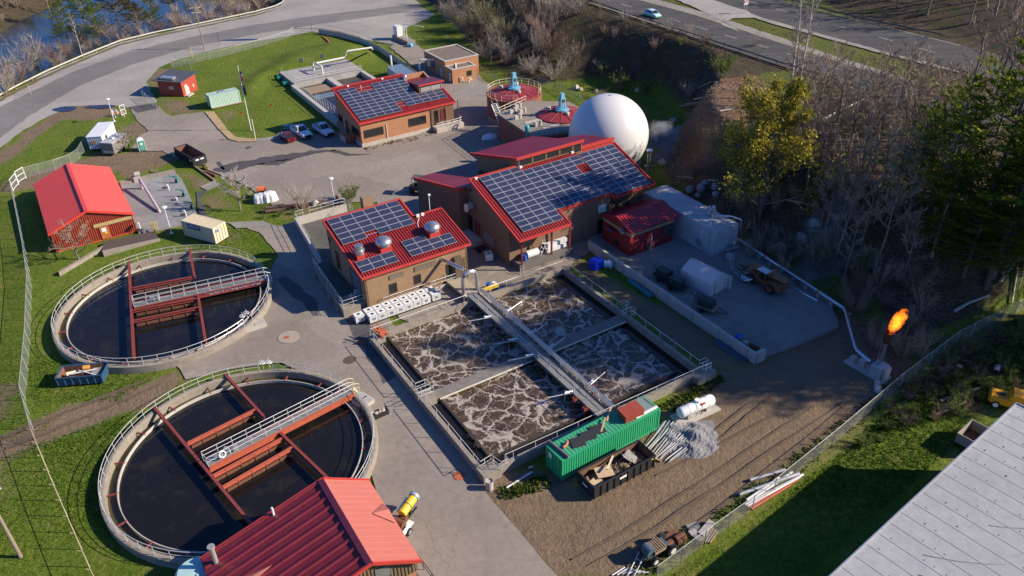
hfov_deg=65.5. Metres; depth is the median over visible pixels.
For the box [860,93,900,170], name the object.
bare tree
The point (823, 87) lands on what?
bare tree
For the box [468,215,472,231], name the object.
door
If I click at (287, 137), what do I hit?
car
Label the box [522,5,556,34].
bare shrub
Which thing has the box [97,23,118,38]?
bare shrub
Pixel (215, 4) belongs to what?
bare shrub
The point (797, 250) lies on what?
bare shrub
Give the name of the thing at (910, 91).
bare tree
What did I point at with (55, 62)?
bare shrub
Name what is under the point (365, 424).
weeds
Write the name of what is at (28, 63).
bare shrub
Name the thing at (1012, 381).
leafy shrub
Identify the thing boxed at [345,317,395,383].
asphalt patch
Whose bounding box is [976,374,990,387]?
leafy shrub
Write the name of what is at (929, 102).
birch tree
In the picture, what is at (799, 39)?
bare tree
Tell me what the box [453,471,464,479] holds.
manhole cover
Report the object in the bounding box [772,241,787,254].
rock outcrop
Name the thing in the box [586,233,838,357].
concrete pad
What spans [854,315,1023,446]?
weeds
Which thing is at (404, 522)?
fog cannon
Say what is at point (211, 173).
rusty beam
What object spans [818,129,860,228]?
bare tree
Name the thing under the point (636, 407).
metal chest
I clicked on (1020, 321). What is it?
leafy shrub
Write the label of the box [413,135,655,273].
process building
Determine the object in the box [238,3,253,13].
bare shrub
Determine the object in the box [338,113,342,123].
window
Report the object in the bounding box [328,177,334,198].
lamp post
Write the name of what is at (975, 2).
bare tree
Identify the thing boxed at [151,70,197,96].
pump house
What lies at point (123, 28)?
bare shrub
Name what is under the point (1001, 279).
fallen log
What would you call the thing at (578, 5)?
bare shrub
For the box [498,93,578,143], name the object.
digester building
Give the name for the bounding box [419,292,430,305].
liquid tote
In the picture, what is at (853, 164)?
bare tree
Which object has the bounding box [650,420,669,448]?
scaffold pole
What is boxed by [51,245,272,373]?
clarifier tank
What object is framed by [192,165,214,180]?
timber sleeper
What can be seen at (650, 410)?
white beam
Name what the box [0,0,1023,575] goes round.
ground
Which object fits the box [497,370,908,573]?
weeds
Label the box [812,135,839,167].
bare shrub
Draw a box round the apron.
[453,82,492,98]
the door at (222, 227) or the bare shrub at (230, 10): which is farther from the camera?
the bare shrub at (230, 10)
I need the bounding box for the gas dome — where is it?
[569,93,648,167]
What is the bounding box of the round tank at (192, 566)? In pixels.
[175,556,205,575]
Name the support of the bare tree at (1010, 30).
on the ground at (558, 524)
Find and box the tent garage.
[680,258,731,296]
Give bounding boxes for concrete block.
[686,521,699,530]
[688,528,697,536]
[692,527,708,541]
[698,519,714,535]
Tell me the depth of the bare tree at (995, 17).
128.89 m
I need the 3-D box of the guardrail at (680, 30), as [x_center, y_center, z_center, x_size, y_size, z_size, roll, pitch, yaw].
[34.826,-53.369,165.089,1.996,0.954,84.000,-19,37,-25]
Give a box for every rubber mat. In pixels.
[569,436,586,447]
[579,429,596,440]
[589,423,606,434]
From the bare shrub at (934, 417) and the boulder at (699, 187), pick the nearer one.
the bare shrub at (934, 417)
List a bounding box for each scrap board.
[66,370,75,375]
[91,367,102,374]
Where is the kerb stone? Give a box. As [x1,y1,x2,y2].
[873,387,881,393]
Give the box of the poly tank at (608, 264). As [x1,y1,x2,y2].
[604,260,612,268]
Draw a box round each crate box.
[545,242,565,252]
[546,236,566,247]
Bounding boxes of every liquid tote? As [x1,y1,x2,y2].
[352,310,365,324]
[362,307,373,319]
[366,310,379,324]
[371,303,382,309]
[376,307,387,320]
[380,300,391,306]
[384,304,396,317]
[390,297,400,304]
[394,301,405,314]
[399,294,408,300]
[401,298,413,311]
[406,291,418,298]
[411,295,422,308]
[416,288,425,294]
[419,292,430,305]
[424,286,434,293]
[429,289,440,301]
[484,250,492,262]
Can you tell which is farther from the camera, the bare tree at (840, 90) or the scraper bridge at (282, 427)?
the bare tree at (840, 90)
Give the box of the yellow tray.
[483,283,498,290]
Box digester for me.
[486,72,541,123]
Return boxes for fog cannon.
[394,491,419,535]
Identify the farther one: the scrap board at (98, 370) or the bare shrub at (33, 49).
the bare shrub at (33, 49)
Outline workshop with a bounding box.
[200,477,422,575]
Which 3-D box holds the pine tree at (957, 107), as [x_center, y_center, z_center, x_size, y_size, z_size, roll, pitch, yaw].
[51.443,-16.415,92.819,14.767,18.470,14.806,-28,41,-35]
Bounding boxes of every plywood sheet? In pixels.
[589,475,604,485]
[593,465,614,478]
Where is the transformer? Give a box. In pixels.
[392,23,422,44]
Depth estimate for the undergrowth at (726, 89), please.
132.42 m
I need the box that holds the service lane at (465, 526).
[178,221,556,575]
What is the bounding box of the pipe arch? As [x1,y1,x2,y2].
[418,59,433,71]
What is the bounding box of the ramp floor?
[302,208,359,263]
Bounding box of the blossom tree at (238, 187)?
[216,165,253,210]
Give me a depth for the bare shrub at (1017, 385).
83.76 m
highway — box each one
[587,0,1006,130]
[715,0,1023,81]
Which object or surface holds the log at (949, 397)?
on the ground at (558, 524)
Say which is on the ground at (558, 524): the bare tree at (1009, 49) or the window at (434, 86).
the bare tree at (1009, 49)
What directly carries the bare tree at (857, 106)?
on the ground at (558, 524)
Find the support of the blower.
on the tank deck
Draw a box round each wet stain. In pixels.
[213,150,335,172]
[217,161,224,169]
[256,158,295,164]
[330,149,368,155]
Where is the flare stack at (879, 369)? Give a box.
[843,329,893,383]
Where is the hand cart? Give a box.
[474,243,487,252]
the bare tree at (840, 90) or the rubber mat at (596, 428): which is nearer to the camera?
the rubber mat at (596, 428)
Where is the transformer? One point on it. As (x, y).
(398, 35)
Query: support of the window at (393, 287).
in the blower building at (406, 272)
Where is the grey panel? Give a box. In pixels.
[624,449,637,463]
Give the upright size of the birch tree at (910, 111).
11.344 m
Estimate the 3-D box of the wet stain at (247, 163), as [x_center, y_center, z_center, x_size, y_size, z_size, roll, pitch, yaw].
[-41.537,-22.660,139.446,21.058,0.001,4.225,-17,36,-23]
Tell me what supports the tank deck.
on the ground at (558, 524)
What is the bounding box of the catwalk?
[468,287,615,418]
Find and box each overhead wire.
[0,7,188,64]
[1,6,196,65]
[2,7,190,64]
[10,11,183,63]
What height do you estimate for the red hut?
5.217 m
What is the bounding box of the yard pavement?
[129,73,590,320]
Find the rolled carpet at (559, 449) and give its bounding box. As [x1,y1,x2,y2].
[548,440,569,457]
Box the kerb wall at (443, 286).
[383,273,455,300]
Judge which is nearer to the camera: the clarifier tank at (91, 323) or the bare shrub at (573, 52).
the clarifier tank at (91, 323)
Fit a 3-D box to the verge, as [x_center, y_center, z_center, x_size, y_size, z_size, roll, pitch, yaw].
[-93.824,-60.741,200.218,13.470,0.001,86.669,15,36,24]
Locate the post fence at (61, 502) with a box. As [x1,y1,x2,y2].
[26,428,93,575]
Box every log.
[933,401,965,415]
[939,387,980,401]
[953,295,988,312]
[999,257,1019,302]
[1002,260,1023,289]
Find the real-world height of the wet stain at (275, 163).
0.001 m
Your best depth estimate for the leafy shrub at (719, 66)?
139.89 m
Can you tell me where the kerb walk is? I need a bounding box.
[205,111,255,141]
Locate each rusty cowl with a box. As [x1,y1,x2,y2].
[663,538,674,553]
[672,531,686,546]
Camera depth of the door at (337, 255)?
103.64 m
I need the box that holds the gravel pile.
[656,420,719,458]
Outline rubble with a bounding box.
[585,448,645,486]
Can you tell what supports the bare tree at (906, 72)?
on the ground at (558, 524)
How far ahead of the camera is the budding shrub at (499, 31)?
186.56 m
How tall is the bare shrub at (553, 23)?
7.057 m
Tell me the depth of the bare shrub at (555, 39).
175.97 m
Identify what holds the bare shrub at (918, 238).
on the ground at (558, 524)
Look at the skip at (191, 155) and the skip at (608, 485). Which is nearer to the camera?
the skip at (608, 485)
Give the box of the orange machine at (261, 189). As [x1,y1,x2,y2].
[256,185,266,192]
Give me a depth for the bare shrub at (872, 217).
102.27 m
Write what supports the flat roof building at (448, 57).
on the ground at (558, 524)
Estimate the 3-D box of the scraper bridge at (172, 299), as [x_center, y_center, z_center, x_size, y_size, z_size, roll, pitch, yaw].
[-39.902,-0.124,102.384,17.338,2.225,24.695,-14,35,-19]
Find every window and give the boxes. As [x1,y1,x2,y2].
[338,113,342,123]
[351,125,359,137]
[364,126,383,137]
[389,282,397,293]
[408,115,426,126]
[414,273,420,283]
[420,83,440,91]
[519,157,531,165]
[532,153,545,162]
[546,149,559,158]
[560,145,572,154]
[573,143,581,152]
[598,203,605,212]
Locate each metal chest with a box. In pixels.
[617,405,635,422]
[626,400,644,417]
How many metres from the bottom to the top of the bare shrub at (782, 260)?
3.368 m
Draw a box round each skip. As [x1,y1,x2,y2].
[54,362,108,385]
[173,144,206,166]
[577,440,655,499]
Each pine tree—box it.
[40,0,83,40]
[56,0,99,21]
[71,0,113,37]
[93,0,137,24]
[114,0,149,28]
[132,0,162,26]
[158,0,178,12]
[878,71,1021,215]
[887,102,965,188]
[909,36,1023,240]
[909,150,983,258]
[917,132,1023,279]
[921,169,1023,277]
[943,122,1023,290]
[987,92,1023,199]
[997,89,1022,156]
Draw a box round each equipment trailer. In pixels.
[652,261,672,281]
[664,270,693,294]
[693,291,727,314]
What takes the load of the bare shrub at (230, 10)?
on the ground at (558, 524)
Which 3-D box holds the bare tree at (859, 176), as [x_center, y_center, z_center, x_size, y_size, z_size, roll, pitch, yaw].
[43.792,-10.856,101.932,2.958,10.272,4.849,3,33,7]
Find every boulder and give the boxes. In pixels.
[684,185,693,193]
[696,183,704,192]
[701,179,707,185]
[711,182,718,189]
[712,191,719,198]
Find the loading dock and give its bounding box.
[312,257,366,316]
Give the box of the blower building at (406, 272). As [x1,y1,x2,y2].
[322,194,470,306]
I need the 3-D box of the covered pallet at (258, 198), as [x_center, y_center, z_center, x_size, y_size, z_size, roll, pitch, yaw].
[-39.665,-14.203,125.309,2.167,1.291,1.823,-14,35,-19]
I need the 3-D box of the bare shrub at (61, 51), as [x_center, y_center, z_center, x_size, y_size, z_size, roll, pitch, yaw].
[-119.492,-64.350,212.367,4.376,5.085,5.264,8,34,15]
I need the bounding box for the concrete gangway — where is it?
[446,277,483,300]
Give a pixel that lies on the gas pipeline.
(744, 278)
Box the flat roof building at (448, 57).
[423,44,478,83]
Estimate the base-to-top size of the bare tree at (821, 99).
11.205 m
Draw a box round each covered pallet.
[253,193,263,203]
[263,190,277,202]
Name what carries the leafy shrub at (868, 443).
on the ground at (558, 524)
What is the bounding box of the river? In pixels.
[0,0,250,91]
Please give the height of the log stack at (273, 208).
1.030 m
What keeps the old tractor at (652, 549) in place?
on the ground at (558, 524)
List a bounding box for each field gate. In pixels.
[9,173,18,190]
[14,167,25,182]
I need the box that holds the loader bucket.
[373,406,389,419]
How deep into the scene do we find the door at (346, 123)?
146.75 m
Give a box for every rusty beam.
[204,170,216,176]
[664,529,677,539]
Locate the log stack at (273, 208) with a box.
[265,204,286,212]
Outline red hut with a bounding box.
[601,198,678,256]
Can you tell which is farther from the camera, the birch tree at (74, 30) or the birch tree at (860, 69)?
the birch tree at (74, 30)
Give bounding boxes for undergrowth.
[449,0,788,103]
[668,110,1023,396]
[670,74,782,179]
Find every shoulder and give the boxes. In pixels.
[642,0,913,83]
[751,13,958,72]
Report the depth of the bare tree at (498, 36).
179.13 m
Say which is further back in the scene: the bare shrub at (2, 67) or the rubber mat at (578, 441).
the bare shrub at (2, 67)
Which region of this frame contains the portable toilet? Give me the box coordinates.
[135,137,145,150]
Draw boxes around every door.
[99,225,110,238]
[138,141,144,150]
[213,226,221,241]
[219,223,227,238]
[335,250,340,270]
[345,120,348,132]
[349,266,362,297]
[434,110,438,124]
[439,67,443,78]
[440,108,445,119]
[446,264,452,278]
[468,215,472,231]
[475,220,480,237]
[547,448,553,470]
[554,455,560,477]
[597,219,602,234]
[644,235,657,250]
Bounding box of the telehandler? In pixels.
[735,261,788,294]
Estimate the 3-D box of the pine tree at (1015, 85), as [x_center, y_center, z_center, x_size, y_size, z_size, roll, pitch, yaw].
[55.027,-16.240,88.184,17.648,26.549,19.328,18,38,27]
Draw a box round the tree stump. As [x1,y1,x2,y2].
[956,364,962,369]
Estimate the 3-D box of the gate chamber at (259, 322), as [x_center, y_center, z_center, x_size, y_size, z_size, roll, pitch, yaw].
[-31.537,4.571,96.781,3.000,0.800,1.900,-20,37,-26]
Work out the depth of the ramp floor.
115.43 m
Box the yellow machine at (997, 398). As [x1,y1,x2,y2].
[988,387,1023,407]
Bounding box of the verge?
[0,9,274,100]
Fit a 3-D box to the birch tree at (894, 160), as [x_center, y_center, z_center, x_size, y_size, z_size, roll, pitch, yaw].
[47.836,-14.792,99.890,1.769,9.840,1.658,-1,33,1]
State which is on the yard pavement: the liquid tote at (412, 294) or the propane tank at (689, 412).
the liquid tote at (412, 294)
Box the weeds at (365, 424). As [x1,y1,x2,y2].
[357,131,434,470]
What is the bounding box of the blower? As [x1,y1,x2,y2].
[130,171,139,182]
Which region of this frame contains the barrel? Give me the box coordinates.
[734,333,742,339]
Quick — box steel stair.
[491,100,501,120]
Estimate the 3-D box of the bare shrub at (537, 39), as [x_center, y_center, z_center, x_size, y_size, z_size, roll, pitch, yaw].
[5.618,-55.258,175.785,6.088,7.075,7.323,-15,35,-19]
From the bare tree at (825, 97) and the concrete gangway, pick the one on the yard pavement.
the concrete gangway
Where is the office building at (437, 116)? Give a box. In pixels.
[331,71,463,147]
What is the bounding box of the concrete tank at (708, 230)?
[643,185,741,255]
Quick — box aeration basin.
[368,260,716,483]
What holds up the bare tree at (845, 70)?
on the ground at (558, 524)
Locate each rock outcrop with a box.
[657,126,665,133]
[658,158,666,165]
[669,117,676,123]
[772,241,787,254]
[795,231,808,244]
[808,216,820,226]
[831,212,840,219]
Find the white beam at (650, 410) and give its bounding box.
[636,406,657,418]
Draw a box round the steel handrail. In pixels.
[416,552,433,575]
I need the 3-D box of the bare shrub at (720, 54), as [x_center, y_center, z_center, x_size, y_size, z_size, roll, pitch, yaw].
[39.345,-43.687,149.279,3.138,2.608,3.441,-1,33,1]
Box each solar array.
[327,200,414,244]
[338,77,446,119]
[355,251,398,272]
[401,232,456,255]
[480,155,611,231]
[579,144,649,193]
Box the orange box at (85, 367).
[82,365,89,370]
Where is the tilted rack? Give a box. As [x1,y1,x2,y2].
[371,323,388,337]
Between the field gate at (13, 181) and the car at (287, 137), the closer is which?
the field gate at (13, 181)
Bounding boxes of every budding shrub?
[447,1,471,25]
[449,1,489,38]
[463,0,496,24]
[470,0,505,34]
[486,8,516,43]
[698,123,729,150]
[709,125,734,150]
[730,187,773,219]
[766,124,797,150]
[769,240,791,262]
[785,182,815,203]
[796,227,839,266]
[817,163,847,187]
[841,239,889,276]
[909,318,946,347]
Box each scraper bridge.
[127,248,272,359]
[152,371,359,524]
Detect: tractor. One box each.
[409,174,422,193]
[638,532,677,565]
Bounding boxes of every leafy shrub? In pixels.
[336,179,359,203]
[596,63,611,73]
[609,70,632,88]
[634,78,651,92]
[676,35,687,44]
[708,50,738,78]
[857,427,876,446]
[877,431,890,441]
[882,418,895,428]
[906,401,919,411]
[925,392,937,401]
[932,385,945,396]
[943,347,963,364]
[945,380,955,390]
[947,393,972,415]
[949,382,975,401]
[954,369,974,386]
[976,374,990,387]
[976,391,987,399]
[987,381,1007,392]
[992,374,1010,388]
[994,351,1014,366]
[1002,362,1020,375]
[1008,373,1019,383]
[1016,313,1023,329]
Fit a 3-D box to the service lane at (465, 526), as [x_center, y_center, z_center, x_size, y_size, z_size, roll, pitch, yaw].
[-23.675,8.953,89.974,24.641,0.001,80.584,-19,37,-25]
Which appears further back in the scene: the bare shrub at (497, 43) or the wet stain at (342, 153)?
the bare shrub at (497, 43)
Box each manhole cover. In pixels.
[278,331,299,343]
[344,356,355,363]
[357,340,364,344]
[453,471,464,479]
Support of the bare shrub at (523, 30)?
on the ground at (558, 524)
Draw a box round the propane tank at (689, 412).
[670,394,720,425]
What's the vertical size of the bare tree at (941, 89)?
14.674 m
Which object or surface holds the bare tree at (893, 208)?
on the ground at (558, 524)
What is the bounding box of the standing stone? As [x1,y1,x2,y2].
[311,200,318,205]
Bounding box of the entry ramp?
[58,231,159,275]
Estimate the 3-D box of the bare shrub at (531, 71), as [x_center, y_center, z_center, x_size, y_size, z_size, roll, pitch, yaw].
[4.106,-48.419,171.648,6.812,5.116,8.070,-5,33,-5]
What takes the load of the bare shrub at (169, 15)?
on the ground at (558, 524)
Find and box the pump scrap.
[202,163,209,169]
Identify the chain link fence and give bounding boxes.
[10,185,33,429]
[24,135,87,178]
[170,29,293,70]
[656,299,1022,575]
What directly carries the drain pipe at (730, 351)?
on the ground at (558, 524)
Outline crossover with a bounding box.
[679,0,759,31]
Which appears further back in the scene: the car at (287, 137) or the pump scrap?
the car at (287, 137)
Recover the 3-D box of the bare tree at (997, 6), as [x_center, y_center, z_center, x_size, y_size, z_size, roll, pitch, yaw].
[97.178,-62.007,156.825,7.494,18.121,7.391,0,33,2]
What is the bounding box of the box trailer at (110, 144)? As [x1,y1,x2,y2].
[99,133,128,153]
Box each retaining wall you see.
[294,198,352,262]
[588,240,766,363]
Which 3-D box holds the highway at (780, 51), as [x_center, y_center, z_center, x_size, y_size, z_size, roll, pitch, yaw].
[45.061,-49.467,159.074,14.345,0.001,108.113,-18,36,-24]
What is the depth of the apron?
166.89 m
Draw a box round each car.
[277,131,295,142]
[643,8,661,18]
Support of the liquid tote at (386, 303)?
on the service lane at (465, 526)
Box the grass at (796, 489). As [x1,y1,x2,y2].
[0,227,968,575]
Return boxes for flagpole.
[237,66,251,130]
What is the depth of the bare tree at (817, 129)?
104.15 m
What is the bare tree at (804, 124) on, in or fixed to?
on the ground at (558, 524)
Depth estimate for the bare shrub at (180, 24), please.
229.89 m
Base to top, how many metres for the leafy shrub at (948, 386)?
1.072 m
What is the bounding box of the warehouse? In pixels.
[829,402,1023,575]
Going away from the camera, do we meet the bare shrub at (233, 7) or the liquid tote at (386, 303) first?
the liquid tote at (386, 303)
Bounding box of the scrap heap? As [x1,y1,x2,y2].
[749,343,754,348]
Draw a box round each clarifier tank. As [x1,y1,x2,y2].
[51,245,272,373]
[98,359,377,568]
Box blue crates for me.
[588,256,603,270]
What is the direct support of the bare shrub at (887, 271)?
on the ground at (558, 524)
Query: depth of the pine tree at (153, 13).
230.39 m
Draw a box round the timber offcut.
[606,455,613,469]
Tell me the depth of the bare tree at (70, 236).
109.80 m
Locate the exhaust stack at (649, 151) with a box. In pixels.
[644,149,653,179]
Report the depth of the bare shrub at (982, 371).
86.08 m
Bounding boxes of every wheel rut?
[0,377,151,439]
[0,384,159,451]
[572,391,835,559]
[588,399,847,565]
[656,411,779,475]
[713,389,767,431]
[716,393,773,441]
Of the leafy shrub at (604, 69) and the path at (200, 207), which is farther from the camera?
the leafy shrub at (604, 69)
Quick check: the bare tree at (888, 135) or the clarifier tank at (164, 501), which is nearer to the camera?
the clarifier tank at (164, 501)
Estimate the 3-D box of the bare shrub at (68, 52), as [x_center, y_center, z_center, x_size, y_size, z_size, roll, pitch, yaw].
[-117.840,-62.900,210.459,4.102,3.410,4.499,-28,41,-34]
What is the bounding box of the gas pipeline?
[726,238,872,363]
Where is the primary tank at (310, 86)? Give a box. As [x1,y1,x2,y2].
[279,59,375,126]
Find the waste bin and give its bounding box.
[485,478,492,491]
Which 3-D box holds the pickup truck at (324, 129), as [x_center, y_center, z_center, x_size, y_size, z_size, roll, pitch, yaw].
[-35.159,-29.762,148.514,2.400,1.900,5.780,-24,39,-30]
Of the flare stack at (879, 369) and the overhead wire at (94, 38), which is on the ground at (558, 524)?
the flare stack at (879, 369)
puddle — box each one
[52,106,75,111]
[84,105,114,107]
[220,39,257,40]
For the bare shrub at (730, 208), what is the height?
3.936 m
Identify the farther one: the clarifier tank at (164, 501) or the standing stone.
the standing stone
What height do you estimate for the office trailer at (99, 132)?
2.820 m
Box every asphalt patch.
[129,103,158,112]
[277,276,317,315]
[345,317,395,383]
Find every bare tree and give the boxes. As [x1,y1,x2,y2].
[48,220,92,258]
[100,17,110,42]
[115,126,134,149]
[131,11,141,30]
[482,23,496,61]
[494,30,504,61]
[781,19,820,81]
[786,50,826,132]
[789,40,828,129]
[793,83,840,186]
[794,86,823,157]
[796,57,820,128]
[802,71,832,139]
[802,93,824,165]
[803,56,844,148]
[808,97,842,158]
[811,153,843,230]
[813,71,838,133]
[815,36,856,112]
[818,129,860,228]
[819,71,838,123]
[820,125,848,187]
[821,81,851,149]
[822,50,857,145]
[823,65,853,156]
[824,169,880,261]
[827,73,857,108]
[833,138,863,200]
[833,212,870,282]
[837,135,890,238]
[838,68,866,127]
[838,81,857,138]
[840,63,885,164]
[844,95,868,151]
[846,167,867,216]
[847,165,889,253]
[849,53,874,118]
[854,57,901,162]
[856,64,894,136]
[857,62,901,160]
[859,42,899,147]
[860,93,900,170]
[863,159,923,271]
[867,40,906,128]
[868,69,906,172]
[872,95,915,191]
[879,74,903,129]
[884,101,912,161]
[884,141,919,223]
[886,52,934,147]
[887,37,932,133]
[891,52,925,97]
[891,149,934,243]
[892,140,913,199]
[894,63,951,169]
[898,70,930,141]
[900,207,934,277]
[902,71,928,149]
[905,116,940,188]
[906,71,957,143]
[908,84,947,160]
[908,115,951,205]
[912,44,948,120]
[915,56,945,126]
[916,113,944,186]
[922,57,963,118]
[924,181,956,238]
[926,0,931,14]
[929,60,969,120]
[933,55,965,114]
[933,70,969,149]
[942,130,976,169]
[947,65,976,144]
[947,111,973,151]
[948,83,991,166]
[951,34,1006,138]
[966,66,1005,164]
[968,0,976,23]
[968,0,1008,75]
[970,70,1004,150]
[978,17,1023,109]
[987,3,1023,96]
[991,0,1023,103]
[994,0,999,15]
[997,44,1023,132]
[1002,0,1021,26]
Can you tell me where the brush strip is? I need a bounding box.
[285,201,322,209]
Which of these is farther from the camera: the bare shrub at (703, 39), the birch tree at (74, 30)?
the birch tree at (74, 30)
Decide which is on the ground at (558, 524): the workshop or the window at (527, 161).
the workshop
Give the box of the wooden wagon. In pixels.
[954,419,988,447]
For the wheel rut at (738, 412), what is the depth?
82.26 m
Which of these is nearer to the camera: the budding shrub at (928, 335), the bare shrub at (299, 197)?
the budding shrub at (928, 335)
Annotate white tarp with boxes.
[482,133,497,139]
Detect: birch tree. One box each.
[66,12,82,56]
[788,0,814,83]
[796,0,825,79]
[837,48,847,107]
[838,63,855,129]
[853,56,866,109]
[854,102,878,175]
[860,69,886,156]
[878,124,899,186]
[883,99,906,170]
[885,135,903,201]
[896,118,920,200]
[899,76,924,151]
[902,139,927,200]
[915,90,939,151]
[916,85,938,153]
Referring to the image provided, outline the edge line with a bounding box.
[652,1,890,76]
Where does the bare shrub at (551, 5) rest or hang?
on the ground at (558, 524)
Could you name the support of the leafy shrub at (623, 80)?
on the ground at (558, 524)
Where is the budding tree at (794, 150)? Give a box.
[713,71,856,225]
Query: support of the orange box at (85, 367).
in the skip at (61, 378)
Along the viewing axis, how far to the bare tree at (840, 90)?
113.11 m
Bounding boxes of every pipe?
[71,368,96,374]
[138,178,160,212]
[316,47,372,63]
[440,258,478,296]
[505,471,532,487]
[712,342,744,362]
[713,341,746,360]
[715,340,748,359]
[716,340,735,350]
[738,472,799,495]
[744,473,803,505]
[745,477,779,500]
[746,476,800,506]
[747,471,792,501]
[748,479,798,507]
[749,468,785,481]
[750,484,790,509]
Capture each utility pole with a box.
[0,487,22,558]
[189,5,204,48]
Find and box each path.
[196,190,217,219]
[200,181,219,190]
[230,221,278,229]
[256,130,298,141]
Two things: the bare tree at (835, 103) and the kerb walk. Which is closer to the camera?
the bare tree at (835, 103)
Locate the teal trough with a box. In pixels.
[627,278,652,297]
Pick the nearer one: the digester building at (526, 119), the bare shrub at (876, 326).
the bare shrub at (876, 326)
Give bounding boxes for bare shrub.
[0,0,9,8]
[0,42,43,71]
[0,53,19,89]
[0,59,30,84]
[0,65,20,94]
[4,27,47,66]
[10,0,21,7]
[28,39,62,60]
[43,51,66,65]
[51,38,71,52]
[59,45,74,54]
[61,19,86,37]
[70,33,84,41]
[80,42,92,49]
[87,36,101,45]
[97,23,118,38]
[118,23,130,31]
[123,22,143,32]
[137,29,148,35]
[147,19,165,28]
[160,10,178,20]
[166,12,185,23]
[170,2,179,10]
[170,14,186,27]
[177,10,194,22]
[185,13,201,23]
[188,0,209,10]
[193,1,217,17]
[206,0,224,8]
[209,12,221,19]
[216,4,234,15]
[219,0,234,10]
[229,0,250,12]
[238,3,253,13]
[253,0,265,8]
[283,181,313,208]
[435,0,462,22]
[442,0,468,15]
[446,8,465,31]
[454,3,488,25]
[461,21,484,39]
[464,19,491,39]
[468,38,496,58]
[484,17,502,39]
[494,34,520,56]
[494,42,513,63]
[508,0,528,15]
[516,20,534,39]
[518,51,540,75]
[520,23,547,53]
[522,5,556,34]
[526,7,563,38]
[531,33,558,54]
[535,0,553,17]
[535,54,571,79]
[536,24,565,46]
[543,0,568,16]
[554,0,573,16]
[559,0,589,14]
[559,34,585,65]
[600,24,608,33]
[618,8,633,20]
[647,36,663,50]
[662,16,678,31]
[676,81,698,96]
[683,23,693,31]
[694,146,722,174]
[697,31,713,45]
[707,200,746,221]
[709,193,727,213]
[714,49,727,60]
[714,192,733,214]
[725,209,752,232]
[727,184,756,209]
[728,210,756,239]
[742,235,759,257]
[743,227,788,256]
[747,37,762,46]
[749,216,783,246]
[749,218,771,235]
[768,232,804,262]
[769,183,790,209]
[775,254,794,273]
[781,223,804,247]
[792,224,818,258]
[810,198,835,221]
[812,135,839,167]
[817,219,853,255]
[818,150,844,173]
[831,270,891,314]
[842,260,886,300]
[861,202,887,224]
[864,312,897,334]
[864,321,886,350]
[868,246,905,284]
[883,326,907,347]
[885,318,935,358]
[886,195,930,230]
[886,397,906,413]
[890,256,948,296]
[897,408,920,426]
[901,391,917,400]
[902,212,942,248]
[905,303,927,326]
[911,326,942,359]
[912,278,941,311]
[928,405,946,421]
[935,360,953,374]
[936,398,952,413]
[959,380,975,395]
[962,394,979,412]
[971,362,987,376]
[1012,377,1023,389]
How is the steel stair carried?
on the ground at (558, 524)
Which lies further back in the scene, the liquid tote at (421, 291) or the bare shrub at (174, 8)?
the bare shrub at (174, 8)
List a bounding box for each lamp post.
[161,206,172,233]
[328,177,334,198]
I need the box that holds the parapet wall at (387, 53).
[293,28,417,72]
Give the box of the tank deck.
[119,169,196,233]
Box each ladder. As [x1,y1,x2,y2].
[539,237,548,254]
[627,552,644,575]
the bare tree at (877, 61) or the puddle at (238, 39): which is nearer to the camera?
the bare tree at (877, 61)
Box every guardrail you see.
[0,0,283,94]
[589,0,847,83]
[792,0,940,34]
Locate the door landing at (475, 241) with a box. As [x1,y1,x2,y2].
[462,229,482,247]
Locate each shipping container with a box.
[181,213,227,243]
[205,87,243,108]
[546,395,659,480]
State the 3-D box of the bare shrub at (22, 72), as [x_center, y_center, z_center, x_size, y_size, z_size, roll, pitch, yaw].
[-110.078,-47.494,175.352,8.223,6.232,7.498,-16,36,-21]
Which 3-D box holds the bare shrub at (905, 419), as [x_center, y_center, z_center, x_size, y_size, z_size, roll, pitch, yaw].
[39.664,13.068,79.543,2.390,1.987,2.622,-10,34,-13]
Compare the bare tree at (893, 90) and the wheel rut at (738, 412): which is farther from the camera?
the bare tree at (893, 90)
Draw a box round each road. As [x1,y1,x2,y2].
[0,0,433,146]
[391,32,473,106]
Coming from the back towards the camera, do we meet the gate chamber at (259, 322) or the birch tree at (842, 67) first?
the birch tree at (842, 67)
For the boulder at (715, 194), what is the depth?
118.68 m
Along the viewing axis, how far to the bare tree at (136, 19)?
222.54 m
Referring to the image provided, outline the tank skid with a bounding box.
[524,247,539,258]
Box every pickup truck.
[290,124,312,138]
[312,122,334,136]
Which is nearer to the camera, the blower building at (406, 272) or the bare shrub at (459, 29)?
the blower building at (406, 272)
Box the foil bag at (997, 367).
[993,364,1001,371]
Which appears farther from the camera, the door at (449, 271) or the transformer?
the transformer
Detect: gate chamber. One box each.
[238,316,266,332]
[351,392,374,407]
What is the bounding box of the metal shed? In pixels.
[33,163,136,252]
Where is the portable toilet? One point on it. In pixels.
(140, 143)
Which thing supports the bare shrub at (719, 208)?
on the ground at (558, 524)
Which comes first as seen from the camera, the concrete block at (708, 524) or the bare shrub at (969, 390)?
the concrete block at (708, 524)
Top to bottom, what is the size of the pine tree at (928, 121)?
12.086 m
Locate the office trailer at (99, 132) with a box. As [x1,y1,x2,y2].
[85,121,115,150]
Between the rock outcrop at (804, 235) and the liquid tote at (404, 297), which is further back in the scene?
the rock outcrop at (804, 235)

